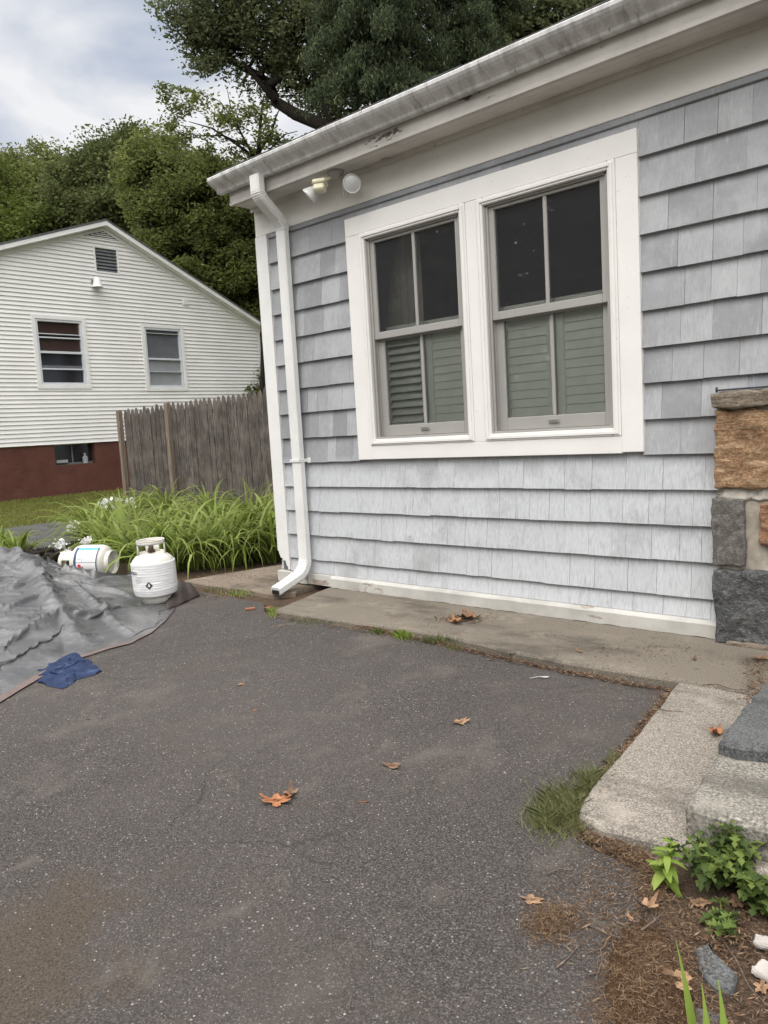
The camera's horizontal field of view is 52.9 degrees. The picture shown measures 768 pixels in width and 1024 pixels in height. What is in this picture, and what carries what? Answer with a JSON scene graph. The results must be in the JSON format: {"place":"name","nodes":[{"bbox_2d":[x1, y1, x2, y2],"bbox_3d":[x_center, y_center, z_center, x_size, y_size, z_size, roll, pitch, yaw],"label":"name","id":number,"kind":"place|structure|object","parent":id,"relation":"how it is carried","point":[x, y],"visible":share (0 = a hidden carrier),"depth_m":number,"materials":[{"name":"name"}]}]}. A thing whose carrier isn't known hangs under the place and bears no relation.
{"place":"outdoors","nodes":[
{"label":"outdoors","id":0,"kind":"place"},
{"bbox_2d":[0,522,79,551],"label":"path","id":1,"kind":"structure","parent":0,"point":[44,528],"depth_m":10.72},
{"bbox_2d":[23,547,60,561],"bbox_3d":[-3.664,0.479,8.318,0.332,0.140,1.050,-7,7,-31],"label":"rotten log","id":2,"kind":"object","parent":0,"point":[50,553],"visible":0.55,"depth_m":8.38,"materials":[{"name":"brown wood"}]},
{"bbox_2d":[48,538,67,564],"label":"white flower","id":3,"kind":"object","parent":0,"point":[58,545],"visible":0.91,"depth_m":6.88,"materials":[{"name":"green plant"}]},
{"bbox_2d":[0,219,260,501],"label":"neighbour house","id":4,"kind":"structure","parent":0,"point":[82,361],"depth_m":19.94,"materials":[{"name":"plastic"}]},
{"bbox_2d":[30,314,91,388],"bbox_3d":[-8.075,-3.985,19.315,0.118,1.800,1.390,2,8,42],"label":"window","id":5,"kind":"structure","parent":4,"relation":"in","point":[60,344],"depth_m":19.33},
{"bbox_2d":[54,443,92,464],"bbox_3d":[-7.930,-1.478,19.726,0.178,0.510,1.050,2,8,42],"label":"basement window","id":6,"kind":"structure","parent":4,"relation":"in","point":[67,454],"depth_m":19.78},
{"bbox_2d":[91,277,102,287],"bbox_3d":[-7.356,-5.891,19.794,0.305,0.260,0.280,2,8,42],"label":"wall lamp","id":7,"kind":"object","parent":4,"relation":"attached to","point":[96,282],"visible":1,"depth_m":19.72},
{"bbox_2d":[140,323,188,390],"bbox_3d":[-6.114,-4.280,21.487,0.118,1.820,1.350,2,8,42],"label":"window","id":8,"kind":"structure","parent":4,"relation":"in","point":[161,343],"depth_m":21.52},
{"bbox_2d":[0,487,274,527],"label":"lawn","id":9,"kind":"structure","parent":0,"point":[44,500],"depth_m":14.90,"materials":[{"name":"green plant"}]},
{"bbox_2d":[98,497,122,508],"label":"white flower","id":10,"kind":"object","parent":9,"relation":"on","point":[103,502],"visible":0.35,"depth_m":10.95,"materials":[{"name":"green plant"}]},
{"bbox_2d":[112,478,174,512],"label":"lily clump","id":11,"kind":"object","parent":9,"relation":"on","point":[139,497],"visible":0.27,"depth_m":12.76,"materials":[{"name":"green plant"}]},
{"bbox_2d":[149,80,312,395],"bbox_3d":[-4.173,-6.989,23.521,5.228,11.703,2.264,-3,6,1],"label":"sparse tree","id":12,"kind":"object","parent":9,"relation":"on","point":[228,116],"visible":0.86,"depth_m":22.93,"materials":[{"name":"green plant"}]},
{"bbox_2d":[244,367,265,396],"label":"shrub","id":13,"kind":"object","parent":9,"relation":"on","point":[254,388],"visible":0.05,"depth_m":23.65,"materials":[{"name":"green plant"}]},
{"bbox_2d":[143,0,436,128],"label":"oak tree","id":14,"kind":"object","parent":9,"relation":"on","point":[237,25],"visible":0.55,"depth_m":18.68,"materials":[{"name":"green plant"}]},
{"bbox_2d":[294,0,456,124],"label":"conifer tree","id":15,"kind":"object","parent":9,"relation":"on","point":[364,63],"visible":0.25,"depth_m":15.93,"materials":[{"name":"green plant"}]},
{"bbox_2d":[63,463,280,615],"bbox_3d":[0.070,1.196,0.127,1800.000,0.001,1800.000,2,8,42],"label":"ground","id":16,"kind":"structure","parent":0,"point":[270,608],"depth_m":5.47,"materials":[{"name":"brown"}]},
{"bbox_2d":[0,519,42,547],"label":"lily clump","id":17,"kind":"object","parent":16,"relation":"on","point":[2,531],"visible":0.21,"depth_m":9.22,"materials":[{"name":"green plant"}]},
{"bbox_2d":[0,157,71,242],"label":"broadleaf tree","id":18,"kind":"object","parent":16,"relation":"on","point":[14,217],"visible":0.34,"depth_m":31.77,"materials":[{"name":"green plant"}]},
{"bbox_2d":[0,135,77,232],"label":"broadleaf tree","id":19,"kind":"object","parent":16,"relation":"on","point":[27,164],"visible":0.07,"depth_m":35.68,"materials":[{"name":"green plant"}]},
{"bbox_2d":[14,113,157,238],"bbox_3d":[-11.446,-9.252,33.170,7.264,15.030,5.707,-1,7,24],"label":"broadleaf tree","id":20,"kind":"object","parent":16,"relation":"on","point":[80,188],"visible":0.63,"depth_m":31.30,"materials":[{"name":"green plant"}]},
{"bbox_2d":[106,121,260,319],"bbox_3d":[-6.682,-7.733,28.212,6.108,12.519,6.172,2,8,42],"label":"broadleaf tree","id":21,"kind":"object","parent":16,"relation":"on","point":[189,219],"visible":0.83,"depth_m":26.82,"materials":[{"name":"green plant"}]},
{"bbox_2d":[116,387,272,505],"bbox_3d":[-1.648,-1.044,12.429,9.654,2.134,0.201,2,8,41],"label":"wooden fence","id":22,"kind":"object","parent":16,"relation":"on","point":[168,445],"visible":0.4,"depth_m":13.84,"materials":[{"name":"brown wood"}]},
{"bbox_2d":[200,219,265,384],"bbox_3d":[-5.183,-7.101,30.400,7.116,10.612,5.028,-4,6,-7],"label":"broadleaf tree","id":23,"kind":"object","parent":16,"relation":"on","point":[255,300],"visible":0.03,"depth_m":28.62,"materials":[{"name":"green plant"}]},
{"bbox_2d":[184,565,326,598],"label":"corner slab","id":24,"kind":"structure","parent":16,"relation":"on","point":[261,587],"depth_m":6.22,"materials":[{"name":"concrete"}]},
{"bbox_2d":[200,584,226,593],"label":"grass tuft","id":25,"kind":"object","parent":24,"relation":"on","point":[212,590],"visible":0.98,"depth_m":6.05,"materials":[{"name":"green plant"}]},
{"bbox_2d":[422,0,533,73],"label":"conifer tree","id":26,"kind":"object","parent":16,"relation":"on","point":[475,28],"visible":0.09,"depth_m":18.35,"materials":[{"name":"green plant"}]},
{"bbox_2d":[207,0,767,638],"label":"shingled house","id":27,"kind":"structure","parent":16,"relation":"on","point":[577,202],"depth_m":4.49,"materials":[{"name":"wood"}]},
{"bbox_2d":[303,169,360,203],"bbox_3d":[-0.338,-2.166,5.124,0.445,0.187,0.172,0,7,30],"label":"flood light","id":28,"kind":"object","parent":27,"relation":"attached to","point":[351,183],"visible":1,"depth_m":5.09,"materials":[{"name":"beige plastic"}]},
{"bbox_2d":[389,233,423,423],"bbox_3d":[0.139,-1.189,5.407,0.360,1.600,0.066,2,8,42],"label":"curtain","id":29,"kind":"object","parent":27,"relation":"hanging from","point":[404,307],"visible":0.24,"depth_m":5.33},
{"bbox_2d":[358,203,474,445],"bbox_3d":[0.237,-1.159,5.027,0.874,1.423,0.151,2,8,42],"label":"window","id":30,"kind":"structure","parent":27,"relation":"in","point":[445,357],"depth_m":5.08,"materials":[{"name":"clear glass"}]},
{"bbox_2d":[475,159,621,440],"bbox_3d":[0.946,-1.132,4.391,0.871,1.423,0.151,2,8,42],"label":"window","id":31,"kind":"structure","parent":27,"relation":"in","point":[550,365],"depth_m":4.42,"materials":[{"name":"clear glass"}]},
{"bbox_2d":[274,587,767,695],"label":"concrete slab","id":32,"kind":"structure","parent":16,"relation":"on","point":[541,643],"depth_m":4.06,"materials":[{"name":"concrete"}]},
{"bbox_2d":[448,613,461,623],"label":"dead leaf","id":33,"kind":"object","parent":32,"relation":"on","point":[454,619],"visible":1,"depth_m":4.54,"materials":[{"name":"brown plant"}]},
{"bbox_2d":[457,608,473,617],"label":"dead leaf","id":34,"kind":"object","parent":32,"relation":"on","point":[464,612],"visible":1,"depth_m":4.64,"materials":[{"name":"brown plant"}]},
{"bbox_2d":[702,684,754,689],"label":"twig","id":35,"kind":"object","parent":32,"relation":"on","point":[725,686],"visible":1,"depth_m":3.21,"materials":[{"name":"wood"}]},
{"bbox_2d":[710,386,767,650],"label":"stone pier","id":36,"kind":"structure","parent":32,"relation":"on","point":[739,515],"depth_m":3.71,"materials":[{"name":"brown stone"}]},
{"bbox_2d":[496,0,604,47],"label":"broadleaf tree","id":37,"kind":"object","parent":16,"relation":"on","point":[544,14],"visible":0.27,"depth_m":23.40,"materials":[{"name":"green plant"}]},
{"bbox_2d":[580,683,767,876],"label":"concrete pad","id":38,"kind":"object","parent":16,"relation":"on","point":[665,761],"visible":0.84,"depth_m":2.48,"materials":[{"name":"concrete"}]},
{"bbox_2d":[709,724,722,736],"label":"dead leaf","id":39,"kind":"object","parent":38,"relation":"on","point":[719,730],"visible":1,"depth_m":2.75,"materials":[{"name":"orange plant"}]},
{"bbox_2d":[686,754,767,861],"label":"granite step","id":40,"kind":"object","parent":38,"relation":"on","point":[730,788],"visible":0.59,"depth_m":2.09,"materials":[{"name":"stone"}]},
{"bbox_2d":[718,682,767,761],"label":"granite step","id":41,"kind":"object","parent":40,"relation":"on","point":[745,737],"visible":1,"depth_m":2.40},
{"bbox_2d":[0,0,564,160],"label":"sky","id":42,"kind":"structure","parent":0,"point":[65,64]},
{"bbox_2d":[0,592,679,1023],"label":"driveway","id":43,"kind":"structure","parent":0,"point":[164,946],"depth_m":2.30,"materials":[{"name":"asphalt"}]},
{"bbox_2d":[38,652,101,688],"bbox_3d":[-1.721,0.824,4.150,0.310,0.035,0.739,-7,7,-32],"label":"blue cloth","id":44,"kind":"object","parent":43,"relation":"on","point":[65,671],"visible":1,"depth_m":4.06,"materials":[{"name":"fabric"}]},
{"bbox_2d":[0,546,199,701],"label":"tarp","id":45,"kind":"object","parent":43,"relation":"on","point":[51,611],"visible":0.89,"depth_m":5.05,"materials":[{"name":"plastic"}]},
{"bbox_2d":[58,545,118,572],"bbox_3d":[-2.578,0.441,6.741,0.462,0.313,0.315,-1,6,8],"label":"propane tank","id":46,"kind":"object","parent":45,"relation":"on","point":[99,558],"visible":0.74,"depth_m":6.62,"materials":[{"name":"white metal"}]},
{"bbox_2d":[130,537,177,603],"bbox_3d":[-1.698,0.430,5.697,0.320,0.462,0.322,-6,7,-11],"label":"propane tank","id":47,"kind":"object","parent":45,"relation":"on","point":[153,573],"visible":1,"depth_m":5.59,"materials":[{"name":"white metal"}]},
{"bbox_2d":[267,606,278,617],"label":"grass tuft","id":48,"kind":"object","parent":43,"relation":"on","point":[271,612],"visible":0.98,"depth_m":5.11,"materials":[{"name":"green plant"}]},
{"bbox_2d":[255,793,292,806],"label":"dead leaf","id":49,"kind":"object","parent":43,"relation":"on","point":[276,799],"visible":1,"depth_m":2.50,"materials":[{"name":"orange plant"}]},
{"bbox_2d":[283,780,297,798],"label":"dead leaf","id":50,"kind":"object","parent":43,"relation":"on","point":[290,790],"visible":0.97,"depth_m":2.55,"materials":[{"name":"brown plant"}]},
{"bbox_2d":[276,617,330,624],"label":"grass tuft","id":51,"kind":"object","parent":43,"relation":"on","point":[291,619],"visible":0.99,"depth_m":4.86,"materials":[{"name":"green plant"}]},
{"bbox_2d":[0,607,654,1022],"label":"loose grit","id":52,"kind":"object","parent":43,"relation":"on","point":[258,809],"visible":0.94,"depth_m":2.59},
{"bbox_2d":[0,633,654,1009],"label":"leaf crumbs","id":53,"kind":"object","parent":43,"relation":"on","point":[358,772],"visible":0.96,"depth_m":3.27,"materials":[{"name":"brown plant"}]},
{"bbox_2d":[364,627,384,635],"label":"grass tuft","id":54,"kind":"object","parent":43,"relation":"on","point":[376,631],"visible":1,"depth_m":4.49,"materials":[{"name":"green plant"}]},
{"bbox_2d":[381,762,400,768],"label":"dead leaf","id":55,"kind":"object","parent":43,"relation":"on","point":[393,765],"visible":1,"depth_m":2.72,"materials":[{"name":"brown plant"}]},
{"bbox_2d":[390,628,415,640],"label":"grass tuft","id":56,"kind":"object","parent":43,"relation":"on","point":[400,634],"visible":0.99,"depth_m":4.37,"materials":[{"name":"green plant"}]},
{"bbox_2d":[404,632,459,644],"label":"grass tuft","id":57,"kind":"object","parent":43,"relation":"on","point":[439,640],"visible":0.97,"depth_m":4.24,"materials":[{"name":"green plant"}]},
{"bbox_2d":[443,643,464,651],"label":"grass tuft","id":58,"kind":"object","parent":43,"relation":"on","point":[453,647],"visible":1,"depth_m":4.09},
{"bbox_2d":[448,717,469,724],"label":"dead leaf","id":59,"kind":"object","parent":43,"relation":"on","point":[462,721],"visible":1,"depth_m":3.08,"materials":[{"name":"brown plant"}]},
{"bbox_2d":[517,894,543,903],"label":"dead leaf","id":60,"kind":"object","parent":43,"relation":"on","point":[530,898],"visible":1,"depth_m":1.91,"materials":[{"name":"brown plant"}]},
{"bbox_2d":[545,865,574,874],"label":"twig","id":61,"kind":"object","parent":43,"relation":"on","point":[559,869],"visible":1,"depth_m":2.02,"materials":[{"name":"wood"}]},
{"bbox_2d":[508,752,618,849],"bbox_3d":[0.583,0.874,2.365,0.372,0.052,0.668,-1,6,20],"label":"grass tuft","id":62,"kind":"object","parent":43,"relation":"on","point":[550,813],"visible":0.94,"depth_m":2.33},
{"bbox_2d":[556,942,577,967],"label":"twig","id":63,"kind":"object","parent":43,"relation":"on","point":[565,960],"visible":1,"depth_m":1.69,"materials":[{"name":"wood"}]},
{"bbox_2d":[585,940,614,975],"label":"twig","id":64,"kind":"object","parent":43,"relation":"on","point":[589,974],"visible":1,"depth_m":1.68,"materials":[{"name":"wood"}]},
{"bbox_2d":[598,745,622,768],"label":"grass tuft","id":65,"kind":"object","parent":43,"relation":"on","point":[613,758],"visible":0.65,"depth_m":2.65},
{"bbox_2d":[631,890,658,908],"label":"dead leaf","id":66,"kind":"object","parent":43,"relation":"on","point":[649,903],"visible":1,"depth_m":1.84,"materials":[{"name":"brown plant"}]},
{"bbox_2d":[605,918,694,1023],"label":"needle heap","id":67,"kind":"object","parent":43,"relation":"on","point":[617,957],"visible":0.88,"depth_m":1.58,"materials":[{"name":"plant"}]},
{"bbox_2d":[640,910,665,930],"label":"twig","id":68,"kind":"object","parent":67,"relation":"on","point":[649,924],"visible":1,"depth_m":1.75,"materials":[{"name":"wood"}]},
{"bbox_2d":[660,959,692,989],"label":"dead leaf","id":69,"kind":"object","parent":67,"relation":"on","point":[678,974],"visible":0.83,"depth_m":1.59,"materials":[{"name":"brown plant"}]},
{"bbox_2d":[57,530,767,1023],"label":"soil bed","id":70,"kind":"object","parent":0,"point":[691,888],"depth_m":1.84,"materials":[{"name":"soil"}]},
{"bbox_2d":[0,524,55,549],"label":"lily clump","id":71,"kind":"object","parent":70,"relation":"on","point":[21,542],"visible":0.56,"depth_m":8.81,"materials":[{"name":"green plant"}]},
{"bbox_2d":[78,536,91,544],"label":"white flower","id":72,"kind":"object","parent":70,"relation":"on","point":[85,541],"visible":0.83,"depth_m":7.00,"materials":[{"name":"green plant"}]},
{"bbox_2d":[30,499,160,550],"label":"lily clump","id":73,"kind":"object","parent":70,"relation":"on","point":[104,518],"visible":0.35,"depth_m":8.72,"materials":[{"name":"green plant"}]},
{"bbox_2d":[46,495,145,542],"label":"lily clump","id":74,"kind":"object","parent":70,"relation":"on","point":[86,515],"visible":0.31,"depth_m":10.14,"materials":[{"name":"green plant"}]},
{"bbox_2d":[55,491,155,529],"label":"lily clump","id":75,"kind":"object","parent":70,"relation":"on","point":[109,507],"visible":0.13,"depth_m":10.80,"materials":[{"name":"green plant"}]},
{"bbox_2d":[38,489,187,561],"bbox_3d":[-2.765,0.199,8.051,1.602,0.870,1.537,2,8,42],"label":"lily clump","id":76,"kind":"object","parent":70,"relation":"on","point":[119,515],"visible":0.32,"depth_m":8.16,"materials":[{"name":"green plant"}]},
{"bbox_2d":[73,492,175,536],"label":"lily clump","id":77,"kind":"object","parent":70,"relation":"on","point":[112,503],"visible":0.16,"depth_m":9.89,"materials":[{"name":"green plant"}]},
{"bbox_2d":[54,502,218,573],"bbox_3d":[-2.349,0.271,7.369,1.500,0.713,1.598,-5,6,-13],"label":"lily clump","id":78,"kind":"object","parent":70,"relation":"on","point":[120,536],"visible":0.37,"depth_m":7.39,"materials":[{"name":"green plant"}]},
{"bbox_2d":[108,495,211,534],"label":"lily clump","id":79,"kind":"object","parent":70,"relation":"on","point":[163,512],"visible":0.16,"depth_m":9.40,"materials":[{"name":"green plant"}]},
{"bbox_2d":[83,497,242,574],"bbox_3d":[-1.970,0.292,7.151,1.644,0.735,1.562,-1,6,18],"label":"lily clump","id":80,"kind":"object","parent":70,"relation":"on","point":[158,530],"visible":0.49,"depth_m":7.02,"materials":[{"name":"green plant"}]},
{"bbox_2d":[123,473,205,513],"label":"lily clump","id":81,"kind":"object","parent":70,"relation":"on","point":[161,498],"visible":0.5,"depth_m":12.51,"materials":[{"name":"green plant"}]},
{"bbox_2d":[112,497,260,577],"bbox_3d":[-1.794,0.229,7.271,1.454,0.782,1.402,-7,7,-33],"label":"lily clump","id":82,"kind":"object","parent":70,"relation":"on","point":[198,561],"visible":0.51,"depth_m":7.15,"materials":[{"name":"green plant"}]},
{"bbox_2d":[143,494,245,541],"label":"lily clump","id":83,"kind":"object","parent":70,"relation":"on","point":[184,508],"visible":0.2,"depth_m":8.96,"materials":[{"name":"green plant"}]},
{"bbox_2d":[122,489,279,568],"bbox_3d":[-1.671,0.219,7.266,1.584,0.760,1.507,2,8,42],"label":"lily clump","id":84,"kind":"object","parent":70,"relation":"on","point":[214,550],"visible":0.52,"depth_m":7.20,"materials":[{"name":"green plant"}]},
{"bbox_2d":[165,477,251,516],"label":"lily clump","id":85,"kind":"object","parent":70,"relation":"on","point":[212,501],"visible":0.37,"depth_m":11.62,"materials":[{"name":"green plant"}]},
{"bbox_2d":[152,498,276,572],"bbox_3d":[-1.501,0.213,7.379,1.548,0.735,1.636,2,8,42],"label":"lily clump","id":86,"kind":"object","parent":70,"relation":"on","point":[237,561],"visible":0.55,"depth_m":7.20,"materials":[{"name":"green plant"}]},
{"bbox_2d":[169,493,274,532],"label":"lily clump","id":87,"kind":"object","parent":70,"relation":"on","point":[211,504],"visible":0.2,"depth_m":8.94,"materials":[{"name":"green plant"}]},
{"bbox_2d":[182,498,276,571],"bbox_3d":[-1.171,0.218,7.492,1.522,0.719,1.516,2,8,42],"label":"lily clump","id":88,"kind":"object","parent":70,"relation":"on","point":[257,558],"visible":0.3,"depth_m":7.37,"materials":[{"name":"green plant"}]},
{"bbox_2d":[194,487,274,529],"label":"lily clump","id":89,"kind":"object","parent":70,"relation":"on","point":[246,518],"visible":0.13,"depth_m":9.16,"materials":[{"name":"green plant"}]},
{"bbox_2d":[220,587,252,597],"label":"grass tuft","id":90,"kind":"object","parent":70,"relation":"on","point":[236,593],"visible":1,"depth_m":5.83,"materials":[{"name":"green plant"}]},
{"bbox_2d":[196,509,281,567],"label":"lily clump","id":91,"kind":"object","parent":70,"relation":"on","point":[274,557],"visible":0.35,"depth_m":7.22,"materials":[{"name":"green plant"}]},
{"bbox_2d":[206,477,272,520],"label":"lily clump","id":92,"kind":"object","parent":70,"relation":"on","point":[257,501],"visible":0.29,"depth_m":11.28,"materials":[{"name":"green plant"}]},
{"bbox_2d":[219,480,275,533],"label":"lily clump","id":93,"kind":"object","parent":70,"relation":"on","point":[262,504],"visible":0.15,"depth_m":9.35,"materials":[{"name":"green plant"}]},
{"bbox_2d":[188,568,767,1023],"bbox_3d":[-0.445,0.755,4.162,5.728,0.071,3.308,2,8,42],"label":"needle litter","id":94,"kind":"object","parent":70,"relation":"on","point":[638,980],"visible":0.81,"depth_m":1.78,"materials":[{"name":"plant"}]},
{"bbox_2d":[646,839,686,896],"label":"leafy weed","id":95,"kind":"object","parent":70,"relation":"on","point":[664,869],"visible":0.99,"depth_m":1.93,"materials":[{"name":"green plant"}]},
{"bbox_2d":[685,896,712,906],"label":"dead leaf","id":96,"kind":"object","parent":70,"relation":"on","point":[702,901],"visible":1,"depth_m":1.88,"materials":[{"name":"brown plant"}]},
{"bbox_2d":[675,940,727,1023],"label":"iris plant","id":97,"kind":"object","parent":70,"relation":"on","point":[690,1014],"visible":1,"depth_m":1.42,"materials":[{"name":"green plant"}]},
{"bbox_2d":[695,1007,719,1023],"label":"asphalt lump","id":98,"kind":"object","parent":70,"relation":"on","point":[712,1016],"visible":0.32,"depth_m":1.52,"materials":[{"name":"stone"}]},
{"bbox_2d":[662,822,767,891],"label":"leafy weed","id":99,"kind":"object","parent":70,"relation":"on","point":[702,868],"visible":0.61,"depth_m":1.95,"materials":[{"name":"green plant"}]},
{"bbox_2d":[695,943,737,997],"bbox_3d":[0.706,0.980,1.651,0.070,0.024,0.148,-4,6,-9],"label":"rock","id":100,"kind":"object","parent":70,"relation":"on","point":[726,973],"visible":0.94,"depth_m":1.63,"materials":[{"name":"stone"}]},
{"bbox_2d":[700,897,742,941],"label":"leafy weed","id":101,"kind":"object","parent":70,"relation":"on","point":[725,922],"visible":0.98,"depth_m":1.78,"materials":[{"name":"green plant"}]},
{"bbox_2d":[680,819,767,902],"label":"leafy weed","id":102,"kind":"object","parent":70,"relation":"on","point":[738,875],"visible":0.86,"depth_m":1.92,"materials":[{"name":"green plant"}]},
{"bbox_2d":[727,893,743,907],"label":"dead leaf","id":103,"kind":"object","parent":70,"relation":"on","point":[734,902],"visible":0.85,"depth_m":1.87,"materials":[{"name":"brown plant"}]},
{"bbox_2d":[722,940,767,1005],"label":"twig","id":104,"kind":"object","parent":70,"relation":"on","point":[742,971],"visible":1,"depth_m":1.64,"materials":[{"name":"wood"}]},
{"bbox_2d":[736,877,767,916],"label":"leafy weed","id":105,"kind":"object","parent":70,"relation":"on","point":[759,897],"visible":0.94,"depth_m":1.82,"materials":[{"name":"green plant"}]},
{"bbox_2d":[751,959,767,982],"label":"pale stone","id":106,"kind":"object","parent":70,"relation":"on","point":[759,969],"visible":1,"depth_m":1.63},
{"bbox_2d":[753,934,767,950],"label":"pale stone","id":107,"kind":"object","parent":70,"relation":"on","point":[760,942],"visible":1,"depth_m":1.71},
{"bbox_2d":[754,979,767,993],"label":"dead leaf","id":108,"kind":"object","parent":70,"relation":"on","point":[762,986],"visible":1,"depth_m":1.59,"materials":[{"name":"brown plant"}]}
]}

